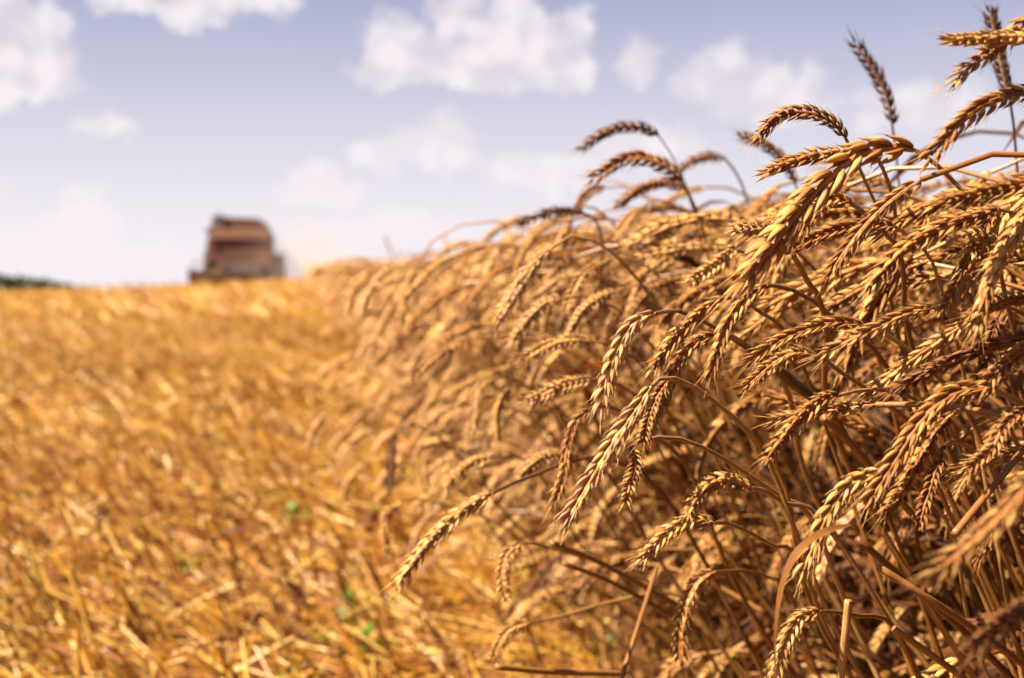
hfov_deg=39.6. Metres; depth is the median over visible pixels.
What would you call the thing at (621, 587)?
leaning straw
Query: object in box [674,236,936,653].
wheat stalk
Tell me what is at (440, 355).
wheat stalk
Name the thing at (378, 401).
wheat stalk
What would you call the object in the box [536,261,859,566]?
wheat stalk
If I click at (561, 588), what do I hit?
wheat stalk
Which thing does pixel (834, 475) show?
wheat stalk
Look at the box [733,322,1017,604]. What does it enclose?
wheat stalk
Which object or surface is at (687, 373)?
wheat stalk
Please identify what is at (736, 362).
wheat stalk
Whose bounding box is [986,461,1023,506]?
wheat stalk
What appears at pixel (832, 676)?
wheat stalk
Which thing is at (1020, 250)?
wheat stalk
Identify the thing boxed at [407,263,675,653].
wheat stalk
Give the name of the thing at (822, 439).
wheat stalk
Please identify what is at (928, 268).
wheat stalk
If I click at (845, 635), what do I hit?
broken straw
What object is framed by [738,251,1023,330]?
wheat stalk
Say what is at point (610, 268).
wheat stalk
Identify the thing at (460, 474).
wheat stalk
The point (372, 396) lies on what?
wheat stalk
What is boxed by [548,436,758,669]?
wheat stalk
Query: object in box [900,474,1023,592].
wheat stalk
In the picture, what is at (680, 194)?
wheat stalk
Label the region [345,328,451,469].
wheat stalk
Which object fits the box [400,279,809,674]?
wheat stalk
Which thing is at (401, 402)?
wheat stalk
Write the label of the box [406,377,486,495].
wheat stalk
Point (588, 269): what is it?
wheat stalk
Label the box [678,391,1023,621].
wheat stalk
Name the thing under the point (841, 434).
leaning straw
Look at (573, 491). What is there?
wheat stalk
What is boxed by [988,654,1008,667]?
wheat stalk
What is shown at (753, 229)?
wheat stalk
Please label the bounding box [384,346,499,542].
wheat stalk
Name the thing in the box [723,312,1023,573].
wheat stalk
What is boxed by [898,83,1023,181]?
wheat stalk
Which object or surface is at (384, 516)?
wheat stalk
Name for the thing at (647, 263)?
wheat stalk
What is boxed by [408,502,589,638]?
wheat stalk
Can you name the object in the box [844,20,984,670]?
wheat stalk
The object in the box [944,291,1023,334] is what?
wheat stalk
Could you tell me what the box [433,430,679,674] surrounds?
wheat stalk
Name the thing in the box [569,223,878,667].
wheat stalk
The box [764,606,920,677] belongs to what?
wheat stalk
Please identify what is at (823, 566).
wheat stalk
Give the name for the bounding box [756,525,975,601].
wheat stalk
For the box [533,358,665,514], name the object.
wheat stalk
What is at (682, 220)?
wheat stalk
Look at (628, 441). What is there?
wheat stalk
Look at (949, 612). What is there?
leaning straw
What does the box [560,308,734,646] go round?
wheat stalk
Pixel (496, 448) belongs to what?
wheat stalk
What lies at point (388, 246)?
wheat stalk
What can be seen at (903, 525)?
wheat stalk
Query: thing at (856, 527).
wheat stalk
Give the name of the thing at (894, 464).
wheat stalk
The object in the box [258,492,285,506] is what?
weed plant
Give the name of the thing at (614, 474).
wheat stalk
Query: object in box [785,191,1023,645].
wheat stalk
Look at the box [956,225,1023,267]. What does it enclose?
wheat stalk
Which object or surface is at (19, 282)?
treeline
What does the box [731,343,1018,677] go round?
wheat stalk
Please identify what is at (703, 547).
wheat stalk
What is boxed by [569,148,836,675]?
wheat stalk
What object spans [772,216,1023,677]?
wheat stalk
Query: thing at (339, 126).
sky
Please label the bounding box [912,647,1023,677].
wheat stalk
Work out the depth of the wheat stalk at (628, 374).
2.18 m
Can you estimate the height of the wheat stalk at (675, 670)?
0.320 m
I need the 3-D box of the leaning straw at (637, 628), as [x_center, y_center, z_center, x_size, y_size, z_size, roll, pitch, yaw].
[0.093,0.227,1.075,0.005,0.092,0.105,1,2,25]
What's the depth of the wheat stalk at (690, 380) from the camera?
1.54 m
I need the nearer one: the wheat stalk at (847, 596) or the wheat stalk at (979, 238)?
the wheat stalk at (979, 238)
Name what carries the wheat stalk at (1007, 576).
on the ground
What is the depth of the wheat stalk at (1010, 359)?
0.68 m
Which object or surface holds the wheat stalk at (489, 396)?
on the ground
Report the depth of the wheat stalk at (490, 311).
2.34 m
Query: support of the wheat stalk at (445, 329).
on the ground
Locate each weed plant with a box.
[3,490,28,504]
[175,547,204,572]
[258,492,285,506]
[274,673,286,677]
[282,500,309,529]
[313,630,339,650]
[333,586,364,630]
[354,620,394,674]
[577,630,620,659]
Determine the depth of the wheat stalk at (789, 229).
0.69 m
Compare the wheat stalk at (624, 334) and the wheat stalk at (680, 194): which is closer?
the wheat stalk at (624, 334)
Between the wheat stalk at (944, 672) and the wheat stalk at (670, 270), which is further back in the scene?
the wheat stalk at (670, 270)
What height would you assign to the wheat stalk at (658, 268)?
0.730 m
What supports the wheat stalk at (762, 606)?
on the ground
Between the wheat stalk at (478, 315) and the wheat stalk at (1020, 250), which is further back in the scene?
the wheat stalk at (478, 315)
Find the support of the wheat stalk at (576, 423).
on the ground
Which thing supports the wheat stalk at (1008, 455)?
on the ground
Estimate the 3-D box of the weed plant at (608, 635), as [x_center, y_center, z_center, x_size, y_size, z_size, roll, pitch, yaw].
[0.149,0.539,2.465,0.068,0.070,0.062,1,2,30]
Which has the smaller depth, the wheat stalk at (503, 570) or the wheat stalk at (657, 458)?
the wheat stalk at (503, 570)
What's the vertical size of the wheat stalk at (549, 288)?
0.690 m
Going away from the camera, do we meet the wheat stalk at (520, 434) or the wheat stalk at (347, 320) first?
the wheat stalk at (520, 434)
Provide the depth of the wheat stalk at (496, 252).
2.03 m
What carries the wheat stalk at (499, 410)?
on the ground
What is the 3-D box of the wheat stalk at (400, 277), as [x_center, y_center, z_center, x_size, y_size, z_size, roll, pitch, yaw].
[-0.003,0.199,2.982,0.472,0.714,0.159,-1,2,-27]
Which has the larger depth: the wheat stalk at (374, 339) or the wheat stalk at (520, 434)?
the wheat stalk at (374, 339)
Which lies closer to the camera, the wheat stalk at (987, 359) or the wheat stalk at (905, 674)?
the wheat stalk at (987, 359)
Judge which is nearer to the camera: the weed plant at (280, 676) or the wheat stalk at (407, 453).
the wheat stalk at (407, 453)
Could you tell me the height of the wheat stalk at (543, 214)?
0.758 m
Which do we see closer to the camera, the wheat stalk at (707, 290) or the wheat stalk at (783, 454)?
the wheat stalk at (707, 290)
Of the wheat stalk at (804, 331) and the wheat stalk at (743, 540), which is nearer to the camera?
the wheat stalk at (804, 331)
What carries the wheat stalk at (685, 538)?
on the ground
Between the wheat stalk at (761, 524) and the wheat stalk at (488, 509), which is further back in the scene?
the wheat stalk at (488, 509)
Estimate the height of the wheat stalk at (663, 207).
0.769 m
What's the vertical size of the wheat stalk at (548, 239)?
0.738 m
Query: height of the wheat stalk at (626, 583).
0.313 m
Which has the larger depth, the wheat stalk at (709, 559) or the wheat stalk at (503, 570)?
the wheat stalk at (709, 559)
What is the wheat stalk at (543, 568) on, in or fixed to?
on the ground
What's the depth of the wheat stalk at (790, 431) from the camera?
0.73 m
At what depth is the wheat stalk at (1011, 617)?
0.49 m
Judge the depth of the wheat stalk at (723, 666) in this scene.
1.43 m
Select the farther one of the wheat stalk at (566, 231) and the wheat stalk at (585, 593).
the wheat stalk at (585, 593)
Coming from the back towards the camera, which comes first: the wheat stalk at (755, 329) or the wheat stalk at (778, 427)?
the wheat stalk at (778, 427)
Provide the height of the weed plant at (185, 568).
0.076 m
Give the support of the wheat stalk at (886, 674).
on the ground
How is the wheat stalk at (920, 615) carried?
on the ground
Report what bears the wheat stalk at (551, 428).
on the ground
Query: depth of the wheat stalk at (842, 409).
0.75 m
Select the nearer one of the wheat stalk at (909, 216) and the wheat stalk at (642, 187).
the wheat stalk at (909, 216)
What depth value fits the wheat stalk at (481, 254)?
2.15 m
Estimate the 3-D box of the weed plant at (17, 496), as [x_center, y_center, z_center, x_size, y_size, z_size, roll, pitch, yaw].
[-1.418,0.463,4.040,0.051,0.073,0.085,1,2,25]
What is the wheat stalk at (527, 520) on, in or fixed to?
on the ground
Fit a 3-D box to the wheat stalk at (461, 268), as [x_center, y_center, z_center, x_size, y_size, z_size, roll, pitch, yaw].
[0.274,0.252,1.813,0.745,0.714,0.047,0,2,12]
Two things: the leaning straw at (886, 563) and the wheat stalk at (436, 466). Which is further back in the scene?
the wheat stalk at (436, 466)
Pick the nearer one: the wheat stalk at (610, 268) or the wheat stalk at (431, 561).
the wheat stalk at (610, 268)
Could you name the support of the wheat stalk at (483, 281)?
on the ground
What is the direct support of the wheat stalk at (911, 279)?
on the ground
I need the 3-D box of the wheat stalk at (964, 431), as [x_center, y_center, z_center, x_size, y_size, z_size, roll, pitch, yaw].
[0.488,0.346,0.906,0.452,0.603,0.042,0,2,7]
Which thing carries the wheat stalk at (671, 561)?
on the ground
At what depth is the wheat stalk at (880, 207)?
0.72 m
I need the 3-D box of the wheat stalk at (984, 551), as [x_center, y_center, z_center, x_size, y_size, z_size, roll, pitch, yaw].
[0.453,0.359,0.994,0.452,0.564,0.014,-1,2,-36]
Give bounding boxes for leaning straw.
[494,664,625,676]
[548,540,682,608]
[561,560,699,632]
[619,567,658,677]
[759,354,835,405]
[820,414,924,527]
[855,536,1014,677]
[876,564,1023,668]
[891,625,967,677]
[950,444,1023,537]
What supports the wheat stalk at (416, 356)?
on the ground
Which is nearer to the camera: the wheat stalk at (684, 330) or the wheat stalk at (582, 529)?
the wheat stalk at (684, 330)
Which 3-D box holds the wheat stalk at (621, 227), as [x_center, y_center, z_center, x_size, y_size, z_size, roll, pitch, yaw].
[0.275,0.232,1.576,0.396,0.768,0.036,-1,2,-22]
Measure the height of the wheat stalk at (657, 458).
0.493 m
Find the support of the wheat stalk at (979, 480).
on the ground
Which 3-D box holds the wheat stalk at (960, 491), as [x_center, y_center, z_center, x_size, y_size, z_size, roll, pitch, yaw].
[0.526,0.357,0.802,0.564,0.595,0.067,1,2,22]
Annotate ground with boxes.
[0,315,880,677]
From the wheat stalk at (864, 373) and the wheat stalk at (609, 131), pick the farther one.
the wheat stalk at (609, 131)
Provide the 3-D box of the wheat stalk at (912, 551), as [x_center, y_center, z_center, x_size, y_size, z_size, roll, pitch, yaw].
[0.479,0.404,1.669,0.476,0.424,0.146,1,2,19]
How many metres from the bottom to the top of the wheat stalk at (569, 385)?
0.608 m
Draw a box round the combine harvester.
[188,212,286,284]
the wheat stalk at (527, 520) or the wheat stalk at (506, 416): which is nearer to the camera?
the wheat stalk at (506, 416)
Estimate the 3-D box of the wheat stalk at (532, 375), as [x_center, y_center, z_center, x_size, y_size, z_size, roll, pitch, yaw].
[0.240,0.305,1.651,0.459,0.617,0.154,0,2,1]
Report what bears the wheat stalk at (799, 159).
on the ground
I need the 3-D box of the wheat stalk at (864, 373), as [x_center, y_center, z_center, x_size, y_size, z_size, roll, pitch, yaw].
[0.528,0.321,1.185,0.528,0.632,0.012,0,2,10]
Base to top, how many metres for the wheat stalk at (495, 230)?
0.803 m
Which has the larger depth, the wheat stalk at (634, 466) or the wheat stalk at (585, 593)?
the wheat stalk at (585, 593)
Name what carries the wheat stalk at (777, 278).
on the ground
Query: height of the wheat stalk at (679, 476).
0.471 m
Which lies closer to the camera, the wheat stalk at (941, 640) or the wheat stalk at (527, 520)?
the wheat stalk at (941, 640)
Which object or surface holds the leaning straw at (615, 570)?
on the stubble
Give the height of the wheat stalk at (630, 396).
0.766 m
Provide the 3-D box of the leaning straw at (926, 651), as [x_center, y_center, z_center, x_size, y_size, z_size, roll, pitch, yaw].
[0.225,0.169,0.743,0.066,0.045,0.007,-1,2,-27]
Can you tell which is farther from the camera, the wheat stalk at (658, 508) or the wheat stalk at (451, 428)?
the wheat stalk at (451, 428)
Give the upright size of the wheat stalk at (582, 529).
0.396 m
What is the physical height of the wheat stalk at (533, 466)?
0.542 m
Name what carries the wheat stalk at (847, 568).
on the ground
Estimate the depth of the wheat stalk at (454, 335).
1.69 m
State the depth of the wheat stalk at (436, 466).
2.35 m
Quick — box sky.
[0,0,1023,288]
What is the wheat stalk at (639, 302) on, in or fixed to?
on the ground
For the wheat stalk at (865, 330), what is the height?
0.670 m
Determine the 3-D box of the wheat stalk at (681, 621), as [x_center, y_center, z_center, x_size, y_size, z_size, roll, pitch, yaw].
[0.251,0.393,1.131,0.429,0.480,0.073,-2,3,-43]
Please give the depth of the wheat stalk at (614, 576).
2.23 m
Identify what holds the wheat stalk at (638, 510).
on the ground
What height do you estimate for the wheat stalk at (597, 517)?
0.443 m
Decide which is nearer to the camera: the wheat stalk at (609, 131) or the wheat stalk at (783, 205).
the wheat stalk at (783, 205)
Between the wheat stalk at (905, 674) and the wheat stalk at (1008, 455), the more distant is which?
the wheat stalk at (905, 674)
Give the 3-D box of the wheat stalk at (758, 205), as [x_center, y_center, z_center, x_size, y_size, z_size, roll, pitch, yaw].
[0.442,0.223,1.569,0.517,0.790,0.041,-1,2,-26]
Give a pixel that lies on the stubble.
(214, 335)
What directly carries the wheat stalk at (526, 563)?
on the ground
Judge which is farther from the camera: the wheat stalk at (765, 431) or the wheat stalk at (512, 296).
the wheat stalk at (765, 431)
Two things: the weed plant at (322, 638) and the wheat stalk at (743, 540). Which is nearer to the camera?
the wheat stalk at (743, 540)
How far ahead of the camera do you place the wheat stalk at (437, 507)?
2.41 m
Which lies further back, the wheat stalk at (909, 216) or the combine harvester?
the combine harvester
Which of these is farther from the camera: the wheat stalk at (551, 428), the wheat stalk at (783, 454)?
the wheat stalk at (551, 428)
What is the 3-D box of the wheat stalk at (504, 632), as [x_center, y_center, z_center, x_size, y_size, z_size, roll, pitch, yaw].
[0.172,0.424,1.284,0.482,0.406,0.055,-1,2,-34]
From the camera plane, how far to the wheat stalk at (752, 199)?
1.67 m
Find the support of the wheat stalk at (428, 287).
on the ground
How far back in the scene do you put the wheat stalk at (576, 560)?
2.01 m
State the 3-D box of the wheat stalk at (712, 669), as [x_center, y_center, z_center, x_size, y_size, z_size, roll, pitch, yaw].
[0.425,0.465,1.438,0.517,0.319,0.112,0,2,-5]
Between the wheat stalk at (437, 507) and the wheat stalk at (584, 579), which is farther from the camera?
the wheat stalk at (437, 507)
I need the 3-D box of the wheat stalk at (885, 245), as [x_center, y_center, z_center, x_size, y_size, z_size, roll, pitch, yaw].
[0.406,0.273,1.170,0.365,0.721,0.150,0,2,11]
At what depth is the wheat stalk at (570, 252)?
1.48 m
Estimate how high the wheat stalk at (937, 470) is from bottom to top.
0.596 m
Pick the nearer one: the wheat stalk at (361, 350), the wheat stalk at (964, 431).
the wheat stalk at (964, 431)
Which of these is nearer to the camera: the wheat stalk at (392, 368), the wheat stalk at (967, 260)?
the wheat stalk at (967, 260)
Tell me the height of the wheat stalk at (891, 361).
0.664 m
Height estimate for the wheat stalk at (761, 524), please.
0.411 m
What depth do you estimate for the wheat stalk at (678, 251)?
1.21 m
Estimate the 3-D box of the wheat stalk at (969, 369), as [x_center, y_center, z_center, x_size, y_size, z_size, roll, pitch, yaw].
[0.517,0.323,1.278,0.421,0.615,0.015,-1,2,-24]
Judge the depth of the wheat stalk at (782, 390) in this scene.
2.00 m
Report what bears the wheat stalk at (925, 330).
on the ground
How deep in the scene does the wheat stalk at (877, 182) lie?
1.14 m
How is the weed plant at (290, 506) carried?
on the ground
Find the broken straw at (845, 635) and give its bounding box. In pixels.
[836,599,852,677]
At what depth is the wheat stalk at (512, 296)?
1.13 m
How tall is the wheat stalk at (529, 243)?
0.753 m
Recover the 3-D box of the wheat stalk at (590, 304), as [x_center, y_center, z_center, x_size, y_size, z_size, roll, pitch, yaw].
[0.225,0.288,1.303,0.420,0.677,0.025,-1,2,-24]
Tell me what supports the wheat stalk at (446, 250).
on the ground
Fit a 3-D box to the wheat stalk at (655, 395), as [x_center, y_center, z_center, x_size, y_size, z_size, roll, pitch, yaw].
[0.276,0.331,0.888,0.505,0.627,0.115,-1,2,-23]
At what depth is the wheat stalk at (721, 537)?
1.44 m
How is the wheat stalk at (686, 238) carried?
on the ground
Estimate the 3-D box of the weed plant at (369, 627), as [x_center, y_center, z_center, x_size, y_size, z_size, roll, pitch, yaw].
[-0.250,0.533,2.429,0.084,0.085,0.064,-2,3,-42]
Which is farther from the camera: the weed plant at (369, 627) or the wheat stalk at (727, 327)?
the weed plant at (369, 627)
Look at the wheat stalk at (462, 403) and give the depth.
1.83 m
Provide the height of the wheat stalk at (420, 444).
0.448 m
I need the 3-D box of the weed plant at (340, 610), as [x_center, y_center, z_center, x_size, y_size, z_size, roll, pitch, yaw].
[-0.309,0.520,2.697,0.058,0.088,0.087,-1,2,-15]
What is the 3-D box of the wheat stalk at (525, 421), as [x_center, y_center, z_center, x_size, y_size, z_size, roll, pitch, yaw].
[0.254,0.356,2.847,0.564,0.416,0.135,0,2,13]
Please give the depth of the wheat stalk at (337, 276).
4.12 m
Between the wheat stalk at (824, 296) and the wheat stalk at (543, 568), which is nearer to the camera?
the wheat stalk at (824, 296)
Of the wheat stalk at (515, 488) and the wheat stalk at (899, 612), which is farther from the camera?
the wheat stalk at (515, 488)
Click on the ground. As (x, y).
(354, 669)
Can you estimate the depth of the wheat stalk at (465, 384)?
1.66 m
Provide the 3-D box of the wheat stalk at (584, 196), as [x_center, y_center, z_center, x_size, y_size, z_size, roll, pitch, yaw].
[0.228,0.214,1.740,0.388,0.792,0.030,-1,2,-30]
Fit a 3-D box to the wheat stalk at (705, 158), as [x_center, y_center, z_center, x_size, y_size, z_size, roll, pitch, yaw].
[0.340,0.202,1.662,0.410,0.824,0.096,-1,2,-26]
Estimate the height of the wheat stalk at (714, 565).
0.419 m
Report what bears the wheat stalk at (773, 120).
on the ground
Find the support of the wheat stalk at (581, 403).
on the ground
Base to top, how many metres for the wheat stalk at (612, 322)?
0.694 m
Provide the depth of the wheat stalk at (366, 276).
2.70 m
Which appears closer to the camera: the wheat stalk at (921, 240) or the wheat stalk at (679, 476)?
the wheat stalk at (921, 240)
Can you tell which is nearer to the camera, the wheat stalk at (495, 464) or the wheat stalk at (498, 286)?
the wheat stalk at (498, 286)
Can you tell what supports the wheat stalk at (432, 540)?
on the ground
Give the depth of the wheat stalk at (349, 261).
3.31 m
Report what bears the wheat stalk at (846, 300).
on the ground
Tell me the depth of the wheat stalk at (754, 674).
1.48 m
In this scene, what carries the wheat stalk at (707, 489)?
on the ground
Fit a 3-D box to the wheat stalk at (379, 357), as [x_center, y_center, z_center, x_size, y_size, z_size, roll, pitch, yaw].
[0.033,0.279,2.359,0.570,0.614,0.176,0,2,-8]
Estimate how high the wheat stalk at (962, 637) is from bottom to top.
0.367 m
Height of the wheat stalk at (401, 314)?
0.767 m
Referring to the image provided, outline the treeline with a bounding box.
[0,274,84,292]
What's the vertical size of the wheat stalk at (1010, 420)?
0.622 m
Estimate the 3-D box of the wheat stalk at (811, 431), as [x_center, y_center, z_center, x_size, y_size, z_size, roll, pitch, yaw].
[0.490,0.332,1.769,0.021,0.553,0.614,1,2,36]
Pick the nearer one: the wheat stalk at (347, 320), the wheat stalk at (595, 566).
the wheat stalk at (595, 566)
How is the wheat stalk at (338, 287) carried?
on the ground
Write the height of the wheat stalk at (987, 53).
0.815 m
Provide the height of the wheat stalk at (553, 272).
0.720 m
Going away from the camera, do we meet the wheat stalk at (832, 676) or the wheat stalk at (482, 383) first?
the wheat stalk at (832, 676)
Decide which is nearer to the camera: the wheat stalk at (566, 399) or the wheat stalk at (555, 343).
the wheat stalk at (555, 343)
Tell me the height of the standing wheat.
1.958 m
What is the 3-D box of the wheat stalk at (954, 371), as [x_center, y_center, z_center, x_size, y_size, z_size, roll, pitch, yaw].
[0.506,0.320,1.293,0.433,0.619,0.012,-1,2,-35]
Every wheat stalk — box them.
[320,282,491,534]
[323,257,448,452]
[331,263,484,485]
[333,255,525,567]
[336,290,432,474]
[336,314,485,487]
[343,263,566,612]
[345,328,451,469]
[356,259,652,677]
[356,331,488,526]
[361,321,673,628]
[367,296,543,560]
[367,380,455,497]
[369,389,455,443]
[375,293,598,633]
[377,498,685,677]
[379,317,625,655]
[379,453,766,677]
[381,425,646,677]
[382,376,449,452]
[383,234,453,444]
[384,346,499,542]
[387,393,445,454]
[391,220,841,502]
[394,264,580,537]
[394,343,538,533]
[394,404,726,677]
[397,242,902,665]
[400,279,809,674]
[403,470,661,671]
[404,335,880,673]
[405,343,584,564]
[406,251,532,413]
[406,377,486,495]
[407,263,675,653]
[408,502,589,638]
[411,417,663,631]
[412,443,697,677]
[412,539,662,671]
[413,321,930,662]
[414,277,593,653]
[416,362,481,515]
[419,445,711,677]
[420,304,613,644]
[425,460,692,667]
[427,401,717,671]
[429,241,762,667]
[430,240,650,677]
[431,354,810,677]
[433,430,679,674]
[438,452,695,677]
[445,362,870,677]
[446,258,906,601]
[447,398,563,573]
[449,291,733,676]
[453,510,747,675]
[455,257,793,627]
[459,389,752,608]
[463,246,691,677]
[464,376,696,677]
[473,274,765,661]
[473,476,664,664]
[476,338,605,669]
[476,465,607,509]
[477,224,681,674]
[478,211,743,617]
[478,270,973,632]
[478,406,721,664]
[479,234,701,607]
[481,448,568,499]
[482,234,881,677]
[482,457,619,669]
[484,591,772,677]
[485,515,716,622]
[487,502,677,646]
[488,428,610,578]
[490,384,706,677]
[494,541,725,677]
[494,544,790,662]
[498,575,711,672]
[501,292,805,677]
[501,581,716,677]
[503,278,879,630]
[504,432,675,618]
[506,417,762,591]
[507,333,816,675]
[507,398,671,621]
[509,447,745,677]
[511,205,773,677]
[511,245,886,656]
[511,337,746,675]
[512,216,961,670]
[517,374,822,674]
[519,475,637,655]
[521,514,720,632]
[525,231,848,660]
[525,334,852,671]
[525,545,759,676]
[526,244,945,647]
[528,273,811,675]
[530,244,1005,677]
[530,395,739,677]
[532,502,804,614]
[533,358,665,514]
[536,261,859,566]
[536,409,638,606]
[538,539,748,586]
[541,404,803,677]
[545,376,864,677]
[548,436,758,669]
[551,205,784,677]
[552,548,965,674]
[552,559,869,677]
[556,255,828,676]
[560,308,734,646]
[562,284,848,677]
[563,118,833,661]
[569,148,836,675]
[569,184,790,677]
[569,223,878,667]
[572,206,732,403]
[575,443,786,677]
[575,509,721,639]
[576,327,775,630]
[577,573,748,671]
[581,419,780,677]
[583,475,788,676]
[585,309,944,659]
[590,256,979,610]
[590,385,712,503]
[596,270,982,671]
[600,446,807,675]
[603,174,830,677]
[604,198,857,661]
[606,555,741,676]
[608,362,798,677]
[609,206,1021,436]
[609,494,714,642]
[610,203,925,471]
[611,567,662,674]
[613,435,922,677]
[614,412,869,673]
[615,444,920,625]
[616,223,988,635]
[616,265,946,647]
[617,233,1017,674]
[620,276,1012,586]
[620,541,737,674]
[622,512,853,675]
[623,239,1013,495]
[625,214,900,674]
[627,380,854,677]
[632,271,1016,559]
[634,532,867,675]
[636,296,913,677]
[637,544,869,666]
[638,331,928,668]
[644,422,728,677]
[648,649,857,677]
[652,540,914,655]
[653,185,865,454]
[654,273,894,661]
[658,365,890,670]
[665,228,1014,677]
[666,568,821,677]
[670,527,858,665]
[671,549,901,676]
[672,329,927,626]
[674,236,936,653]
[676,150,916,661]
[677,496,918,632]
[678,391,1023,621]
[680,467,880,677]
[690,514,884,671]
[691,133,1023,371]
[695,283,1023,659]
[698,634,910,677]
[700,260,1017,359]
[704,192,1012,401]
[708,400,779,464]
[709,624,941,677]
[719,184,1023,275]
[719,203,1023,281]
[723,127,942,675]
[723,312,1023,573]
[724,216,977,677]
[727,176,992,549]
[727,385,1023,541]
[728,291,1023,515]
[730,508,920,634]
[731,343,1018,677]
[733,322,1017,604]
[734,494,916,614]
[736,492,978,609]
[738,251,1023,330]
[738,519,865,672]
[739,99,1023,675]
[745,141,1022,623]
[746,253,1022,468]
[746,663,858,677]
[748,165,1003,327]
[750,399,1023,429]
[751,387,1023,598]
[755,551,974,654]
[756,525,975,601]
[760,368,923,489]
[763,504,991,666]
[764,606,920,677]
[770,373,866,453]
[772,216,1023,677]
[772,434,962,609]
[774,467,990,677]
[779,172,942,211]
[779,594,928,633]
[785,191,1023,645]
[789,566,944,604]
[797,397,941,553]
[798,302,1023,440]
[799,238,1023,328]
[802,253,962,322]
[804,151,1023,296]
[804,673,847,677]
[807,369,1020,480]
[811,271,1023,307]
[813,492,1023,591]
[827,345,1022,448]
[828,229,972,402]
[828,407,1014,490]
[836,180,1022,258]
[837,379,1023,530]
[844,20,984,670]
[844,205,1017,310]
[844,271,1023,359]
[845,420,904,629]
[851,306,1004,405]
[854,523,1023,598]
[860,331,1023,415]
[867,408,1023,541]
[869,581,1015,656]
[875,300,1023,400]
[880,482,1023,595]
[880,657,998,677]
[889,631,1020,658]
[894,656,980,677]
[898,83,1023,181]
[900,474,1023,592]
[904,361,1023,415]
[908,439,1023,587]
[910,441,1023,500]
[911,558,1008,669]
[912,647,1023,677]
[914,176,1023,220]
[914,287,1010,346]
[917,28,1023,49]
[918,158,1023,296]
[919,406,1015,503]
[921,234,1001,265]
[922,15,1023,112]
[924,212,999,338]
[926,356,1023,430]
[937,441,1023,536]
[941,163,1006,328]
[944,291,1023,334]
[948,596,1015,646]
[949,406,1023,490]
[949,594,1023,677]
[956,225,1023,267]
[959,406,1019,514]
[961,205,1023,354]
[965,508,1017,578]
[966,306,1023,405]
[970,238,1023,289]
[970,340,1023,403]
[972,0,1023,399]
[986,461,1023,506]
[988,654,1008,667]
[996,565,1019,592]
[997,274,1023,335]
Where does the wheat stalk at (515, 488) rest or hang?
on the ground
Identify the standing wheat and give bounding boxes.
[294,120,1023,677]
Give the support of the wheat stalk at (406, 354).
on the ground
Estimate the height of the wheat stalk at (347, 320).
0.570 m
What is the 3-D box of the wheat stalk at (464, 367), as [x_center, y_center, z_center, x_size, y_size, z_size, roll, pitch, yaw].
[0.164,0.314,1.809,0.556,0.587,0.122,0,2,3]
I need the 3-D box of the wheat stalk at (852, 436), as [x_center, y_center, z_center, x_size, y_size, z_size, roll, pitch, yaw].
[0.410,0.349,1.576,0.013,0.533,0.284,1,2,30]
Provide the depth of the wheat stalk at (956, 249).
0.94 m
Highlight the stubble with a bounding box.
[0,275,768,677]
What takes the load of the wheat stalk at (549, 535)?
on the ground
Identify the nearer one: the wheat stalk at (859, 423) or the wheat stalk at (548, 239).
the wheat stalk at (859, 423)
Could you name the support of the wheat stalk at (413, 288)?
on the ground
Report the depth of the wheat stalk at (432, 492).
2.13 m
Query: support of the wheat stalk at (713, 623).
on the ground
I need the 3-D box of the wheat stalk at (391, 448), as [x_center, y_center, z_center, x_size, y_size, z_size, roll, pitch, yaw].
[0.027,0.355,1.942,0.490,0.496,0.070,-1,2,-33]
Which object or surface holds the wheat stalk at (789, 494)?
on the ground
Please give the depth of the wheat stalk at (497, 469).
2.34 m
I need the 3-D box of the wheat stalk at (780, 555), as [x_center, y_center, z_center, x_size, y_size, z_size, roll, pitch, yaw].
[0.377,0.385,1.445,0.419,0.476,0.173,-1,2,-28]
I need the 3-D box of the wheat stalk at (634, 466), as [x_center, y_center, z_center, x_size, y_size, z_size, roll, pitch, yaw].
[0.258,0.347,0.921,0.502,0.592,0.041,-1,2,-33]
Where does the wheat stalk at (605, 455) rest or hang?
on the ground
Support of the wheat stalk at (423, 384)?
on the ground
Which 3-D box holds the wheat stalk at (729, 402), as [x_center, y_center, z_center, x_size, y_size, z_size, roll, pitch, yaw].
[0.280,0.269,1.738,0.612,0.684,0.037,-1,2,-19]
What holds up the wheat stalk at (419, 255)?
on the ground
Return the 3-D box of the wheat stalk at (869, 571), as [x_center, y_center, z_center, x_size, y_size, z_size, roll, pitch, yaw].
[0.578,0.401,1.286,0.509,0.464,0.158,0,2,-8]
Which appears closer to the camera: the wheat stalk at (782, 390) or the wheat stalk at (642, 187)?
the wheat stalk at (642, 187)
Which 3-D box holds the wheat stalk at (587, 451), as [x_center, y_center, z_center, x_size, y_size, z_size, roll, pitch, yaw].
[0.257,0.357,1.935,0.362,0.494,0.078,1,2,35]
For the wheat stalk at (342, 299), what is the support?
on the ground
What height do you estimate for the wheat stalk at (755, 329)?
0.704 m
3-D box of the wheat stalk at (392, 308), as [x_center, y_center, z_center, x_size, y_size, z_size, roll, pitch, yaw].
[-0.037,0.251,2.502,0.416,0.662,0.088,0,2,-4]
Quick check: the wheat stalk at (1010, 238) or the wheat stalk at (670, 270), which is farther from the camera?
the wheat stalk at (670, 270)
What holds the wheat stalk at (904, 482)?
on the ground
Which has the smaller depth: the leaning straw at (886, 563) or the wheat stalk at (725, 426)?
the leaning straw at (886, 563)

